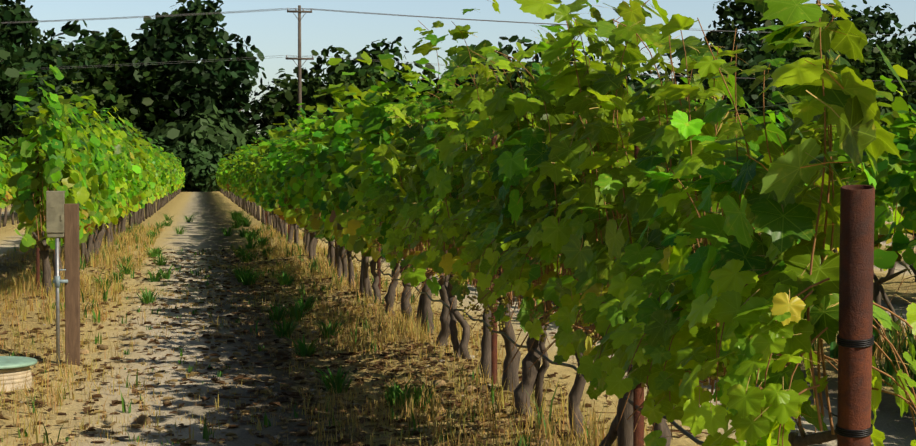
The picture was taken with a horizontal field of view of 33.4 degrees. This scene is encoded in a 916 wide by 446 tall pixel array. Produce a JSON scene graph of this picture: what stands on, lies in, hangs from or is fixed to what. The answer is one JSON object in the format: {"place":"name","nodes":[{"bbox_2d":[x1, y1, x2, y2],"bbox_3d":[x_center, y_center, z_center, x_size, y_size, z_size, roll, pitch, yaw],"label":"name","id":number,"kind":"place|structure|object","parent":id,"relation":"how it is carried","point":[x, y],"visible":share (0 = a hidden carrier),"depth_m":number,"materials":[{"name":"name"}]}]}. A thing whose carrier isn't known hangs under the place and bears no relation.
{"place":"outdoors","nodes":[
{"label":"outdoors","id":0,"kind":"place"},
{"bbox_2d":[46,191,64,248],"bbox_3d":[-2.933,-0.022,11.136,0.130,0.424,0.111,0,2,-10],"label":"control box","id":1,"kind":"object","parent":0,"point":[55,201],"visible":0.94,"depth_m":11.09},
{"bbox_2d":[0,191,915,445],"bbox_3d":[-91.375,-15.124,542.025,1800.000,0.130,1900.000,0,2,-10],"label":"terrain","id":2,"kind":"structure","parent":0,"point":[211,210],"depth_m":11.21,"materials":[{"name":"soil"}]},
{"bbox_2d":[0,366,33,391],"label":"valve box body","id":3,"kind":"object","parent":2,"relation":"on","point":[18,374],"visible":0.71,"depth_m":9.75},
{"bbox_2d":[0,356,36,368],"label":"valve box lid","id":4,"kind":"object","parent":3,"relation":"on","point":[8,362],"visible":0.98,"depth_m":9.82,"materials":[{"name":"green plastic"}]},
{"bbox_2d":[0,42,47,151],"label":"tree","id":5,"kind":"object","parent":2,"relation":"on","point":[11,66],"visible":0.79,"depth_m":81.51,"materials":[{"name":"green plant"}]},
{"bbox_2d":[0,9,49,146],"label":"tree","id":6,"kind":"object","parent":2,"relation":"on","point":[18,51],"visible":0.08,"depth_m":99.35,"materials":[{"name":"green plant"}]},
{"bbox_2d":[0,3,98,142],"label":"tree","id":7,"kind":"object","parent":2,"relation":"on","point":[66,60],"visible":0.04,"depth_m":137.57,"materials":[{"name":"green plant"}]},
{"bbox_2d":[17,36,84,88],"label":"tree","id":8,"kind":"object","parent":2,"relation":"on","point":[55,44],"depth_m":154.32,"materials":[{"name":"green plant"}]},
{"bbox_2d":[0,0,109,148],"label":"tree","id":9,"kind":"object","parent":2,"relation":"on","point":[21,32],"visible":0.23,"depth_m":118.91,"materials":[{"name":"green plant"}]},
{"bbox_2d":[55,238,59,365],"bbox_3d":[-2.914,0.591,11.112,0.026,0.960,0.027,0,2,-10],"label":"metal pipe","id":10,"kind":"object","parent":2,"relation":"on","point":[57,302],"visible":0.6,"depth_m":11.10,"materials":[{"name":"silver metal"}]},
{"bbox_2d":[53,269,67,286],"bbox_3d":[-2.892,0.401,11.110,0.105,0.130,0.042,0,2,-10],"label":"irrigation valve","id":11,"kind":"object","parent":10,"relation":"attached to","point":[57,281],"visible":0.98,"depth_m":11.10,"materials":[{"name":"grey metal"}]},
{"bbox_2d":[64,204,79,364],"bbox_3d":[-2.826,0.523,11.186,0.100,1.330,0.100,0,2,-10],"label":"wooden post","id":12,"kind":"object","parent":2,"relation":"on","point":[72,276],"visible":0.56,"depth_m":11.14,"materials":[{"name":"brown wood"}]},
{"bbox_2d":[21,20,145,116],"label":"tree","id":13,"kind":"object","parent":2,"relation":"on","point":[69,29],"visible":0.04,"depth_m":182.94,"materials":[{"name":"green plant"}]},
{"bbox_2d":[51,30,187,135],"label":"tree","id":14,"kind":"object","parent":2,"relation":"on","point":[101,85],"visible":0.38,"depth_m":151.35,"materials":[{"name":"green plant"}]},
{"bbox_2d":[118,0,266,129],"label":"tree","id":15,"kind":"object","parent":2,"relation":"on","point":[204,76],"visible":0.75,"depth_m":153.67,"materials":[{"name":"green plant"}]},
{"bbox_2d":[131,136,259,191],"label":"alley shrubs","id":16,"kind":"object","parent":2,"relation":"on","point":[200,171],"visible":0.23,"depth_m":138.45,"materials":[{"name":"green plant"}]},
{"bbox_2d":[135,0,255,132],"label":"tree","id":17,"kind":"object","parent":2,"relation":"on","point":[175,11],"visible":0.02,"depth_m":187.04,"materials":[{"name":"green plant"}]},
{"bbox_2d":[0,255,617,445],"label":"soil clods and pebbles","id":18,"kind":"object","parent":2,"relation":"on","point":[140,420],"visible":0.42,"depth_m":10.57,"materials":[{"name":"brown soil"}]},
{"bbox_2d":[244,45,398,136],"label":"tree","id":19,"kind":"object","parent":2,"relation":"on","point":[276,99],"visible":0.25,"depth_m":160.83,"materials":[{"name":"green plant"}]},
{"bbox_2d":[35,116,644,445],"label":"trellis posts","id":20,"kind":"object","parent":2,"relation":"on","point":[638,436],"depth_m":9.53,"materials":[{"name":"metal"}]},
{"bbox_2d":[336,36,438,113],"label":"tree","id":21,"kind":"object","parent":2,"relation":"on","point":[377,50],"visible":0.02,"depth_m":169.24,"materials":[{"name":"green plant"}]},
{"bbox_2d":[0,246,821,445],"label":"fallen leaves","id":22,"kind":"object","parent":2,"relation":"on","point":[297,396],"visible":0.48,"depth_m":10.68,"materials":[{"name":"dry leaves"},{"name":"wood twigs"}]},
{"bbox_2d":[398,55,456,94],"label":"tree","id":23,"kind":"object","parent":2,"relation":"on","point":[428,73],"visible":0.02,"depth_m":183.69,"materials":[{"name":"green plant"}]},
{"bbox_2d":[1,5,887,126],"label":"utility pole","id":24,"kind":"object","parent":2,"relation":"on","point":[299,18],"visible":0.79,"depth_m":109.08,"materials":[{"name":"brown wood"}]},
{"bbox_2d":[0,209,915,445],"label":"grass and weeds","id":25,"kind":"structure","parent":2,"relation":"on","point":[408,402],"depth_m":12.10,"materials":[{"name":"beige plant"}]},
{"bbox_2d":[0,188,915,445],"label":"grapevine trunks","id":26,"kind":"object","parent":2,"relation":"on","point":[532,376],"visible":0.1,"depth_m":11.62,"materials":[{"name":"brown wood"}]},
{"bbox_2d":[24,0,915,445],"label":"grapevine shoots","id":27,"kind":"object","parent":26,"relation":"attached to","point":[818,404],"visible":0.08,"depth_m":5.38,"materials":[{"name":"green plant"}]},
{"bbox_2d":[321,222,726,392],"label":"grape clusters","id":28,"kind":"object","parent":27,"relation":"hanging from","point":[595,339],"visible":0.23,"depth_m":8.61,"materials":[{"name":"food"}]},
{"bbox_2d":[30,99,908,184],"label":"hedgerow","id":29,"kind":"object","parent":2,"relation":"on","point":[202,130],"visible":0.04,"depth_m":146.94,"materials":[{"name":"green plant"}]},
{"bbox_2d":[417,44,530,123],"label":"tree","id":30,"kind":"object","parent":2,"relation":"on","point":[515,84],"visible":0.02,"depth_m":164.56,"materials":[{"name":"green plant"}]},
{"bbox_2d":[40,102,915,381],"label":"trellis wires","id":31,"kind":"object","parent":2,"relation":"on","point":[702,211],"visible":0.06,"depth_m":5.34,"materials":[{"name":"grey metal"}]},
{"bbox_2d":[495,35,544,76],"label":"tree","id":32,"kind":"object","parent":2,"relation":"on","point":[514,38],"depth_m":195.53,"materials":[{"name":"green plant"}]},
{"bbox_2d":[523,71,539,125],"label":"tree","id":33,"kind":"object","parent":2,"relation":"on","point":[535,72],"depth_m":164.71,"materials":[{"name":"green plant"}]},
{"bbox_2d":[519,50,649,118],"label":"tree","id":34,"kind":"object","parent":2,"relation":"on","point":[637,85],"depth_m":139.69,"materials":[{"name":"green plant"}]},
{"bbox_2d":[624,63,671,92],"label":"tree","id":35,"kind":"object","parent":2,"relation":"on","point":[649,76],"depth_m":172.83,"materials":[{"name":"green plant"}]},
{"bbox_2d":[657,37,744,87],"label":"tree","id":36,"kind":"object","parent":2,"relation":"on","point":[681,81],"depth_m":186.80,"materials":[{"name":"green plant"}]},
{"bbox_2d":[678,0,802,115],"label":"tree","id":37,"kind":"object","parent":2,"relation":"on","point":[737,12],"visible":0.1,"depth_m":170.80,"materials":[{"name":"green plant"}]},
{"bbox_2d":[672,21,812,127],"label":"tree","id":38,"kind":"object","parent":2,"relation":"on","point":[753,98],"visible":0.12,"depth_m":122.74,"materials":[{"name":"green plant"}]},
{"bbox_2d":[755,20,805,48],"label":"tree","id":39,"kind":"object","parent":2,"relation":"on","point":[759,31],"depth_m":196.11,"materials":[{"name":"green plant"}]},
{"bbox_2d":[764,13,915,141],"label":"tree","id":40,"kind":"object","parent":2,"relation":"on","point":[869,70],"visible":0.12,"depth_m":131.69,"materials":[{"name":"green plant"}]},
{"bbox_2d":[824,185,874,445],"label":"end post","id":41,"kind":"object","parent":2,"relation":"on","point":[855,343],"visible":1,"depth_m":4.23,"materials":[{"name":"metal"}]},
{"bbox_2d":[264,210,702,445],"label":"drip hose","id":42,"kind":"object","parent":41,"relation":"attached to","point":[685,432],"visible":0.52,"depth_m":8.24,"materials":[{"name":"black plastic"}]},
{"bbox_2d":[348,0,915,445],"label":"vine leaves","id":43,"kind":"object","parent":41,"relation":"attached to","point":[702,286],"visible":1,"depth_m":5.35,"materials":[{"name":"green plant"}]},
{"bbox_2d":[787,0,915,111],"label":"tree","id":44,"kind":"object","parent":2,"relation":"on","point":[870,29],"visible":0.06,"depth_m":171.30,"materials":[{"name":"green plant"}]},
{"bbox_2d":[848,3,915,115],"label":"tree","id":45,"kind":"object","parent":2,"relation":"on","point":[887,17],"visible":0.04,"depth_m":172.68,"materials":[{"name":"green plant"}]},
{"bbox_2d":[0,0,915,133],"label":"sky","id":46,"kind":"structure","parent":0,"point":[275,33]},
{"bbox_2d":[0,38,915,274],"bbox_3d":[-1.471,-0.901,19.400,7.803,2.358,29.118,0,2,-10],"label":"vine leaves","id":47,"kind":"object","parent":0,"point":[87,169],"visible":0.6,"depth_m":16.73,"materials":[{"name":"green plant"}]}
]}

